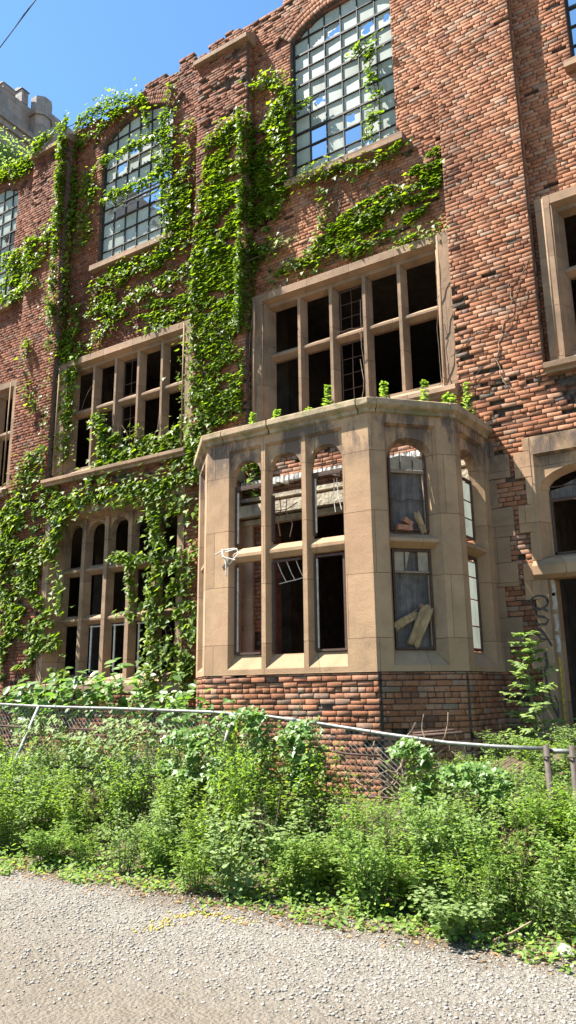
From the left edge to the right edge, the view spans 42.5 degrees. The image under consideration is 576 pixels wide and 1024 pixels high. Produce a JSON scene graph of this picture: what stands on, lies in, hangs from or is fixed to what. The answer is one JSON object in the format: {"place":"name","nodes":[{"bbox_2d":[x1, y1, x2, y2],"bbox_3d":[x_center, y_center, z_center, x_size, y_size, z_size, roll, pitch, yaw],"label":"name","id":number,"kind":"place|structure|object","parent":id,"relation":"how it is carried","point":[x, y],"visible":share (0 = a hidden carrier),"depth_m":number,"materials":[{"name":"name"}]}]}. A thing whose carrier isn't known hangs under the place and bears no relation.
{"place":"outdoors","nodes":[
{"label":"outdoors","id":0,"kind":"place"},
{"bbox_2d":[0,81,164,294],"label":"stone church","id":1,"kind":"structure","parent":0,"point":[19,115],"depth_m":40.37,"materials":[{"name":"grey stone"}]},
{"bbox_2d":[0,744,575,1023],"bbox_3d":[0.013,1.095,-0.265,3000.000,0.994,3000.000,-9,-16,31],"label":"ground","id":2,"kind":"structure","parent":0,"point":[168,1008],"depth_m":4.44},
{"bbox_2d":[0,741,20,835],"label":"weed","id":3,"kind":"object","parent":2,"relation":"on","point":[5,775],"visible":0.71,"depth_m":8.37,"materials":[{"name":"green plant"}]},
{"bbox_2d":[0,781,26,854],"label":"weed","id":4,"kind":"object","parent":2,"relation":"on","point":[10,816],"visible":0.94,"depth_m":7.64,"materials":[{"name":"green plant"}]},
{"bbox_2d":[0,126,34,294],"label":"tree","id":5,"kind":"object","parent":2,"relation":"on","point":[8,150],"visible":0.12,"depth_m":34.94,"materials":[{"name":"green plant"}]},
{"bbox_2d":[0,783,44,850],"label":"weed","id":6,"kind":"object","parent":2,"relation":"on","point":[24,820],"visible":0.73,"depth_m":7.82,"materials":[{"name":"green plant"}]},
{"bbox_2d":[14,746,60,832],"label":"weed","id":7,"kind":"object","parent":2,"relation":"on","point":[33,775],"visible":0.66,"depth_m":8.62,"materials":[{"name":"green plant"}]},
{"bbox_2d":[2,678,76,759],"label":"broadleaf shrub","id":8,"kind":"object","parent":2,"relation":"on","point":[19,699],"visible":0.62,"depth_m":11.63,"materials":[{"name":"green plant"}]},
{"bbox_2d":[9,768,73,841],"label":"weed","id":9,"kind":"object","parent":2,"relation":"on","point":[48,813],"visible":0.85,"depth_m":8.04,"materials":[{"name":"green plant"}]},
{"bbox_2d":[14,818,83,865],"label":"weed","id":10,"kind":"object","parent":2,"relation":"on","point":[49,842],"visible":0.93,"depth_m":7.21,"materials":[{"name":"green plant"}]},
{"bbox_2d":[47,761,101,825],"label":"weed","id":11,"kind":"object","parent":2,"relation":"on","point":[90,785],"visible":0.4,"depth_m":8.47,"materials":[{"name":"green plant"}]},
{"bbox_2d":[52,782,106,847],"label":"weed","id":12,"kind":"object","parent":2,"relation":"on","point":[70,811],"visible":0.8,"depth_m":7.73,"materials":[{"name":"green plant"}]},
{"bbox_2d":[48,665,116,757],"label":"broadleaf shrub","id":13,"kind":"object","parent":2,"relation":"on","point":[73,684],"visible":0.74,"depth_m":11.71,"materials":[{"name":"green plant"}]},
{"bbox_2d":[60,825,110,868],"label":"weed","id":14,"kind":"object","parent":2,"relation":"on","point":[82,853],"visible":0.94,"depth_m":7.09,"materials":[{"name":"green plant"}]},
{"bbox_2d":[89,758,140,834],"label":"weed","id":15,"kind":"object","parent":2,"relation":"on","point":[103,799],"visible":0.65,"depth_m":8.08,"materials":[{"name":"green plant"}]},
{"bbox_2d":[81,657,169,765],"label":"broadleaf shrub","id":16,"kind":"object","parent":2,"relation":"on","point":[123,700],"visible":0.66,"depth_m":11.19,"materials":[{"name":"green plant"}]},
{"bbox_2d":[102,752,152,836],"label":"weed","id":17,"kind":"object","parent":2,"relation":"on","point":[128,799],"visible":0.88,"depth_m":7.96,"materials":[{"name":"green plant"}]},
{"bbox_2d":[100,795,156,874],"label":"weed","id":18,"kind":"object","parent":2,"relation":"on","point":[130,849],"visible":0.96,"depth_m":6.76,"materials":[{"name":"green plant"}]},
{"bbox_2d":[140,820,176,874],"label":"weed","id":19,"kind":"object","parent":2,"relation":"on","point":[158,848],"visible":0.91,"depth_m":6.66,"materials":[{"name":"green plant"}]},
{"bbox_2d":[127,671,195,768],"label":"broadleaf shrub","id":20,"kind":"object","parent":2,"relation":"on","point":[171,700],"visible":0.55,"depth_m":10.74,"materials":[{"name":"green plant"}]},
{"bbox_2d":[144,774,202,852],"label":"weed","id":21,"kind":"object","parent":2,"relation":"on","point":[164,801],"visible":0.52,"depth_m":7.39,"materials":[{"name":"green plant"}]},
{"bbox_2d":[148,792,214,867],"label":"weed","id":22,"kind":"object","parent":2,"relation":"on","point":[167,820],"visible":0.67,"depth_m":6.87,"materials":[{"name":"green plant"}]},
{"bbox_2d":[157,688,213,768],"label":"broadleaf shrub","id":23,"kind":"object","parent":2,"relation":"on","point":[200,705],"visible":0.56,"depth_m":9.82,"materials":[{"name":"green plant"}]},
{"bbox_2d":[163,832,222,893],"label":"weed","id":24,"kind":"object","parent":2,"relation":"on","point":[196,877],"visible":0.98,"depth_m":6.09,"materials":[{"name":"green plant"}]},
{"bbox_2d":[166,772,226,842],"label":"weed","id":25,"kind":"object","parent":2,"relation":"on","point":[198,796],"visible":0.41,"depth_m":7.50,"materials":[{"name":"green plant"}]},
{"bbox_2d":[179,794,218,873],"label":"weed","id":26,"kind":"object","parent":2,"relation":"on","point":[201,833],"visible":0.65,"depth_m":6.70,"materials":[{"name":"green plant"}]},
{"bbox_2d":[193,711,249,848],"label":"weed","id":27,"kind":"object","parent":2,"relation":"on","point":[208,759],"visible":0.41,"depth_m":7.38,"materials":[{"name":"green plant"}]},
{"bbox_2d":[203,741,262,855],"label":"weed","id":28,"kind":"object","parent":2,"relation":"on","point":[225,791],"visible":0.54,"depth_m":7.03,"materials":[{"name":"green plant"}]},
{"bbox_2d":[216,741,256,869],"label":"weed","id":29,"kind":"object","parent":2,"relation":"on","point":[239,805],"visible":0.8,"depth_m":6.80,"materials":[{"name":"green plant"}]},
{"bbox_2d":[190,802,284,903],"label":"weed","id":30,"kind":"object","parent":2,"relation":"on","point":[227,869],"visible":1,"depth_m":5.96,"materials":[{"name":"green plant"}]},
{"bbox_2d":[233,715,274,851],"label":"weed","id":31,"kind":"object","parent":2,"relation":"on","point":[261,770],"visible":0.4,"depth_m":7.25,"materials":[{"name":"green plant"}]},
{"bbox_2d":[0,703,542,842],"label":"chain link fence","id":32,"kind":"object","parent":2,"relation":"on","point":[323,724],"visible":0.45,"depth_m":7.80,"materials":[{"name":"metal"}]},
{"bbox_2d":[0,714,88,807],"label":"fence vine","id":33,"kind":"object","parent":32,"relation":"attached to","point":[38,721],"visible":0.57,"depth_m":9.12,"materials":[{"name":"green plant"}]},
{"bbox_2d":[56,716,169,828],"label":"fence vine","id":34,"kind":"object","parent":32,"relation":"attached to","point":[96,742],"visible":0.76,"depth_m":8.53,"materials":[{"name":"green plant"}]},
{"bbox_2d":[145,722,228,833],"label":"fence vine","id":35,"kind":"object","parent":32,"relation":"attached to","point":[190,743],"visible":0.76,"depth_m":7.86,"materials":[{"name":"green plant"}]},
{"bbox_2d":[205,698,304,844],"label":"fence vine","id":36,"kind":"object","parent":32,"relation":"attached to","point":[253,720],"visible":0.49,"depth_m":7.43,"materials":[{"name":"green plant"}]},
{"bbox_2d":[262,703,348,835],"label":"fence vine","id":37,"kind":"object","parent":32,"relation":"attached to","point":[294,739],"visible":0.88,"depth_m":7.12,"materials":[{"name":"green plant"}]},
{"bbox_2d":[380,736,442,845],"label":"fence vine","id":38,"kind":"object","parent":32,"relation":"attached to","point":[421,752],"visible":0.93,"depth_m":6.60,"materials":[{"name":"green plant"}]},
{"bbox_2d":[411,761,559,850],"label":"fence vine","id":39,"kind":"object","parent":32,"relation":"attached to","point":[485,771],"visible":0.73,"depth_m":6.21,"materials":[{"name":"green plant"}]},
{"bbox_2d":[252,725,290,852],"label":"weed","id":40,"kind":"object","parent":2,"relation":"on","point":[276,779],"visible":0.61,"depth_m":7.13,"materials":[{"name":"green plant"}]},
{"bbox_2d":[253,767,316,854],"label":"weed","id":41,"kind":"object","parent":2,"relation":"on","point":[292,805],"visible":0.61,"depth_m":6.86,"materials":[{"name":"green plant"}]},
{"bbox_2d":[0,0,575,802],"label":"ruined building","id":42,"kind":"structure","parent":2,"relation":"on","point":[320,588],"depth_m":11.98,"materials":[{"name":"brick"}]},
{"bbox_2d":[0,379,16,498],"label":"mullioned window","id":43,"kind":"structure","parent":42,"relation":"in","point":[7,390],"depth_m":17.08,"materials":[{"name":"stone"}]},
{"bbox_2d":[0,189,18,312],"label":"arched window","id":44,"kind":"structure","parent":42,"relation":"in","point":[9,200],"depth_m":18.96,"materials":[{"name":"metal"}]},
{"bbox_2d":[0,221,48,309],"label":"climbing ivy","id":45,"kind":"object","parent":42,"relation":"attached to","point":[20,287],"visible":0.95,"depth_m":17.82,"materials":[{"name":"green plant"}]},
{"bbox_2d":[0,447,70,713],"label":"climbing ivy","id":46,"kind":"object","parent":42,"relation":"attached to","point":[25,582],"visible":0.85,"depth_m":15.21,"materials":[{"name":"green plant"}]},
{"bbox_2d":[5,163,85,506],"bbox_3d":[-5.716,-4.000,16.814,2.987,8.467,0.478,-9,-16,31],"label":"climbing ivy","id":47,"kind":"object","parent":42,"relation":"attached to","point":[38,462],"visible":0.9,"depth_m":16.16,"materials":[{"name":"green plant"}]},
{"bbox_2d":[40,131,91,466],"bbox_3d":[-4.872,-4.928,16.592,1.350,8.276,0.506,-1,-14,2],"label":"climbing ivy","id":48,"kind":"object","parent":42,"relation":"attached to","point":[59,174],"visible":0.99,"depth_m":16.64,"materials":[{"name":"green plant"}]},
{"bbox_2d":[0,77,148,184],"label":"climbing ivy","id":49,"kind":"object","parent":42,"relation":"attached to","point":[17,166],"visible":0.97,"depth_m":17.62,"materials":[{"name":"green plant"}]},
{"bbox_2d":[71,166,101,253],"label":"climbing ivy","id":50,"kind":"object","parent":42,"relation":"attached to","point":[91,193],"visible":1,"depth_m":16.98,"materials":[{"name":"green plant"}]},
{"bbox_2d":[35,484,186,692],"bbox_3d":[-3.310,1.555,14.172,3.720,3.680,0.424,-9,-16,31],"label":"arched mullioned window","id":51,"kind":"structure","parent":42,"relation":"in","point":[111,521],"depth_m":14.47,"materials":[{"name":"stone"}]},
{"bbox_2d":[33,460,198,703],"bbox_3d":[-3.211,1.257,13.914,4.618,4.862,0.466,-9,-16,31],"label":"climbing ivy","id":52,"kind":"object","parent":42,"relation":"attached to","point":[150,590],"visible":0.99,"depth_m":13.35,"materials":[{"name":"green plant"}]},
{"bbox_2d":[40,319,192,487],"bbox_3d":[-3.384,-2.119,15.009,3.869,2.863,0.606,-9,-16,31],"label":"mullioned window","id":53,"kind":"structure","parent":42,"relation":"in","point":[140,347],"depth_m":15.20,"materials":[{"name":"stone"}]},
{"bbox_2d":[69,231,190,361],"bbox_3d":[-3.332,-4.606,15.571,3.785,2.551,0.224,-9,-16,31],"label":"climbing ivy","id":54,"kind":"object","parent":42,"relation":"attached to","point":[146,260],"visible":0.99,"depth_m":15.45,"materials":[{"name":"green plant"}]},
{"bbox_2d":[93,96,167,206],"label":"climbing ivy","id":55,"kind":"object","parent":42,"relation":"attached to","point":[145,142],"visible":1,"depth_m":16.35,"materials":[{"name":"green plant"}]},
{"bbox_2d":[89,107,173,273],"bbox_3d":[-3.302,-7.281,16.429,2.389,3.783,0.477,-9,-16,31],"label":"arched window","id":56,"kind":"structure","parent":42,"relation":"in","point":[133,229],"depth_m":16.49,"materials":[{"name":"glass"}]},
{"bbox_2d":[73,408,217,494],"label":"climbing ivy","id":57,"kind":"object","parent":42,"relation":"attached to","point":[141,448],"visible":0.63,"depth_m":14.49,"materials":[{"name":"green plant"}]},
{"bbox_2d":[150,79,196,259],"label":"climbing ivy","id":58,"kind":"object","parent":42,"relation":"attached to","point":[172,206],"visible":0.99,"depth_m":15.46,"materials":[{"name":"green plant"}]},
{"bbox_2d":[161,111,260,458],"bbox_3d":[-1.543,-4.332,14.200,2.364,7.034,0.476,-9,-16,31],"label":"climbing ivy","id":59,"kind":"object","parent":42,"relation":"attached to","point":[210,209],"visible":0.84,"depth_m":14.00,"materials":[{"name":"green plant"}]},
{"bbox_2d":[228,65,298,332],"bbox_3d":[-0.389,-6.019,13.754,1.422,5.577,0.592,-9,-16,31],"label":"climbing ivy","id":60,"kind":"object","parent":42,"relation":"attached to","point":[281,138],"visible":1,"depth_m":14.01,"materials":[{"name":"green plant"}]},
{"bbox_2d":[232,138,412,233],"bbox_3d":[0.549,-5.742,13.195,3.572,1.589,0.423,-9,-16,31],"label":"climbing ivy","id":61,"kind":"object","parent":42,"relation":"attached to","point":[351,165],"visible":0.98,"depth_m":13.20,"materials":[{"name":"green plant"}]},
{"bbox_2d":[284,0,405,190],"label":"arched window","id":62,"kind":"structure","parent":42,"relation":"in","point":[319,66],"depth_m":13.80,"materials":[{"name":"glass"}]},
{"bbox_2d":[260,146,449,288],"bbox_3d":[1.024,-4.964,12.732,3.711,1.876,0.393,-9,-16,31],"label":"climbing ivy","id":63,"kind":"object","parent":42,"relation":"attached to","point":[368,220],"visible":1,"depth_m":12.59,"materials":[{"name":"green plant"}]},
{"bbox_2d":[252,230,459,421],"bbox_3d":[0.954,-2.812,12.358,3.871,2.859,0.607,-9,-16,31],"label":"mullioned window","id":64,"kind":"structure","parent":42,"relation":"in","point":[362,272],"depth_m":12.53,"materials":[{"name":"stone"}]},
{"bbox_2d":[194,397,523,802],"bbox_3d":[0.556,1.420,10.300,4.831,5.275,2.144,-9,-16,31],"label":"bay window","id":65,"kind":"structure","parent":42,"relation":"in","point":[388,572],"depth_m":9.47,"materials":[{"name":"beige stone"}]},
{"bbox_2d":[343,29,384,144],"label":"climbing ivy","id":66,"kind":"object","parent":42,"relation":"attached to","point":[369,76],"visible":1,"depth_m":13.18,"materials":[{"name":"green plant"}]},
{"bbox_2d":[406,604,433,648],"bbox_3d":[1.625,1.395,9.081,0.166,0.555,0.042,26,-12,-6],"label":"broken plank","id":67,"kind":"object","parent":42,"relation":"on","point":[423,618],"visible":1,"depth_m":9.07,"materials":[{"name":"beige wood"}]},
{"bbox_2d":[513,428,575,743],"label":"doorway","id":68,"kind":"structure","parent":42,"relation":"in","point":[545,458],"depth_m":9.85,"materials":[{"name":"beige stone"}]},
{"bbox_2d":[534,185,575,376],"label":"mullioned window","id":69,"kind":"structure","parent":42,"relation":"in","point":[551,210],"depth_m":10.65,"materials":[{"name":"stone"}]},
{"bbox_2d":[563,0,575,72],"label":"arched window","id":70,"kind":"structure","parent":42,"relation":"in","point":[569,64],"depth_m":11.42,"materials":[{"name":"metal"}]},
{"bbox_2d":[0,719,575,974],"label":"ground cover","id":71,"kind":"object","parent":2,"relation":"on","point":[331,903],"visible":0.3,"depth_m":5.90,"materials":[{"name":"green plant"}]},
{"bbox_2d":[1,851,575,987],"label":"leaf litter","id":72,"kind":"object","parent":2,"relation":"on","point":[348,916],"visible":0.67,"depth_m":5.52,"materials":[{"name":"plant"}]},
{"bbox_2d":[258,827,333,896],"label":"weed","id":73,"kind":"object","parent":2,"relation":"on","point":[284,861],"visible":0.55,"depth_m":5.97,"materials":[{"name":"green plant"}]},
{"bbox_2d":[270,836,323,901],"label":"weed","id":74,"kind":"object","parent":2,"relation":"on","point":[297,880],"visible":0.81,"depth_m":5.80,"materials":[{"name":"green plant"}]},
{"bbox_2d":[254,789,345,860],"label":"weed","id":75,"kind":"object","parent":2,"relation":"on","point":[269,815],"visible":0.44,"depth_m":6.78,"materials":[{"name":"green plant"}]},
{"bbox_2d":[281,831,334,900],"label":"weed","id":76,"kind":"object","parent":2,"relation":"on","point":[318,876],"visible":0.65,"depth_m":5.84,"materials":[{"name":"green plant"}]},
{"bbox_2d":[269,807,366,884],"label":"weed","id":77,"kind":"object","parent":2,"relation":"on","point":[306,828],"visible":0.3,"depth_m":6.28,"materials":[{"name":"green plant"}]},
{"bbox_2d":[295,731,355,846],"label":"weed","id":78,"kind":"object","parent":2,"relation":"on","point":[320,796],"visible":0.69,"depth_m":6.90,"materials":[{"name":"green plant"}]},
{"bbox_2d":[320,791,385,870],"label":"weed","id":79,"kind":"object","parent":2,"relation":"on","point":[335,816],"visible":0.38,"depth_m":6.32,"materials":[{"name":"green plant"}]},
{"bbox_2d":[328,786,382,864],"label":"weed","id":80,"kind":"object","parent":2,"relation":"on","point":[364,810],"visible":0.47,"depth_m":6.40,"materials":[{"name":"green plant"}]},
{"bbox_2d":[322,834,396,899],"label":"weed","id":81,"kind":"object","parent":2,"relation":"on","point":[333,863],"visible":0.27,"depth_m":5.93,"materials":[{"name":"green plant"}]},
{"bbox_2d":[339,816,398,915],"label":"weed","id":82,"kind":"object","parent":2,"relation":"on","point":[365,855],"visible":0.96,"depth_m":5.46,"materials":[{"name":"green plant"}]},
{"bbox_2d":[321,826,420,918],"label":"weed","id":83,"kind":"object","parent":2,"relation":"on","point":[376,910],"visible":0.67,"depth_m":5.47,"materials":[{"name":"green plant"}]},
{"bbox_2d":[361,797,410,865],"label":"weed","id":84,"kind":"object","parent":2,"relation":"on","point":[388,838],"visible":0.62,"depth_m":6.29,"materials":[{"name":"green plant"}]},
{"bbox_2d":[361,855,448,912],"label":"weed","id":85,"kind":"object","parent":2,"relation":"on","point":[400,888],"visible":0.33,"depth_m":5.49,"materials":[{"name":"green plant"}]},
{"bbox_2d":[351,712,470,829],"bbox_3d":[1.104,2.477,7.055,1.351,1.108,0.791,-9,-16,31],"label":"brush pile","id":86,"kind":"object","parent":2,"relation":"on","point":[374,778],"visible":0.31,"depth_m":7.03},
{"bbox_2d":[395,738,438,843],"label":"weed","id":87,"kind":"object","parent":2,"relation":"on","point":[412,783],"visible":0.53,"depth_m":6.53,"materials":[{"name":"green plant"}]},
{"bbox_2d":[400,786,463,903],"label":"weed","id":88,"kind":"object","parent":2,"relation":"on","point":[416,825],"visible":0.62,"depth_m":5.50,"materials":[{"name":"green plant"}]},
{"bbox_2d":[393,826,475,918],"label":"weed","id":89,"kind":"object","parent":2,"relation":"on","point":[426,862],"visible":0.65,"depth_m":5.33,"materials":[{"name":"green plant"}]},
{"bbox_2d":[402,779,491,901],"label":"weed","id":90,"kind":"object","parent":2,"relation":"on","point":[428,843],"visible":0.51,"depth_m":5.51,"materials":[{"name":"green plant"}]},
{"bbox_2d":[406,867,506,942],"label":"weed","id":91,"kind":"object","parent":2,"relation":"on","point":[449,915],"visible":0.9,"depth_m":4.86,"materials":[{"name":"green plant"}]},
{"bbox_2d":[429,842,504,940],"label":"weed","id":92,"kind":"object","parent":2,"relation":"on","point":[460,895],"visible":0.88,"depth_m":4.94,"materials":[{"name":"green plant"}]},
{"bbox_2d":[435,773,507,856],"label":"weed","id":93,"kind":"object","parent":2,"relation":"on","point":[489,814],"visible":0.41,"depth_m":5.98,"materials":[{"name":"green plant"}]},
{"bbox_2d":[452,804,523,915],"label":"weed","id":94,"kind":"object","parent":2,"relation":"on","point":[479,838],"visible":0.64,"depth_m":5.34,"materials":[{"name":"green plant"}]},
{"bbox_2d":[463,827,534,932],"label":"weed","id":95,"kind":"object","parent":2,"relation":"on","point":[497,892],"visible":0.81,"depth_m":5.06,"materials":[{"name":"green plant"}]},
{"bbox_2d":[491,788,562,883],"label":"weed","id":96,"kind":"object","parent":2,"relation":"on","point":[518,823],"visible":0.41,"depth_m":5.62,"materials":[{"name":"green plant"}]},
{"bbox_2d":[506,794,553,874],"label":"weed","id":97,"kind":"object","parent":2,"relation":"on","point":[535,816],"visible":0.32,"depth_m":5.64,"materials":[{"name":"green plant"}]},
{"bbox_2d":[501,844,564,935],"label":"weed","id":98,"kind":"object","parent":2,"relation":"on","point":[531,909],"visible":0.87,"depth_m":5.01,"materials":[{"name":"green plant"}]},
{"bbox_2d":[502,774,564,876],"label":"weed","id":99,"kind":"object","parent":2,"relation":"on","point":[523,789],"visible":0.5,"depth_m":5.79,"materials":[{"name":"green plant"}]},
{"bbox_2d":[499,630,575,741],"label":"sapling","id":100,"kind":"object","parent":2,"relation":"on","point":[534,691],"visible":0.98,"depth_m":8.50,"materials":[{"name":"green plant"}]},
{"bbox_2d":[519,792,575,861],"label":"weed","id":101,"kind":"object","parent":2,"relation":"on","point":[562,816],"visible":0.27,"depth_m":5.57,"materials":[{"name":"green plant"}]},
{"bbox_2d":[527,766,572,813],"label":"weed","id":102,"kind":"object","parent":2,"relation":"on","point":[559,784],"visible":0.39,"depth_m":6.43,"materials":[{"name":"green plant"}]},
{"bbox_2d":[527,851,575,946],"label":"weed","id":103,"kind":"object","parent":2,"relation":"on","point":[564,907],"visible":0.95,"depth_m":4.77,"materials":[{"name":"green plant"}]},
{"bbox_2d":[528,820,575,924],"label":"weed","id":104,"kind":"object","parent":2,"relation":"on","point":[568,868],"visible":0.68,"depth_m":5.12,"materials":[{"name":"green plant"}]},
{"bbox_2d":[543,782,575,877],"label":"weed","id":105,"kind":"object","parent":2,"relation":"on","point":[564,841],"visible":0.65,"depth_m":5.52,"materials":[{"name":"green plant"}]},
{"bbox_2d":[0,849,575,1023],"bbox_3d":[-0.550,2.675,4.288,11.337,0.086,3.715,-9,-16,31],"label":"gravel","id":106,"kind":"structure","parent":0,"point":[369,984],"depth_m":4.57,"materials":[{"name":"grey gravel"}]},
{"bbox_2d":[0,0,575,209],"label":"sky","id":107,"kind":"structure","parent":0,"point":[65,52],"materials":[{"name":"blue"}]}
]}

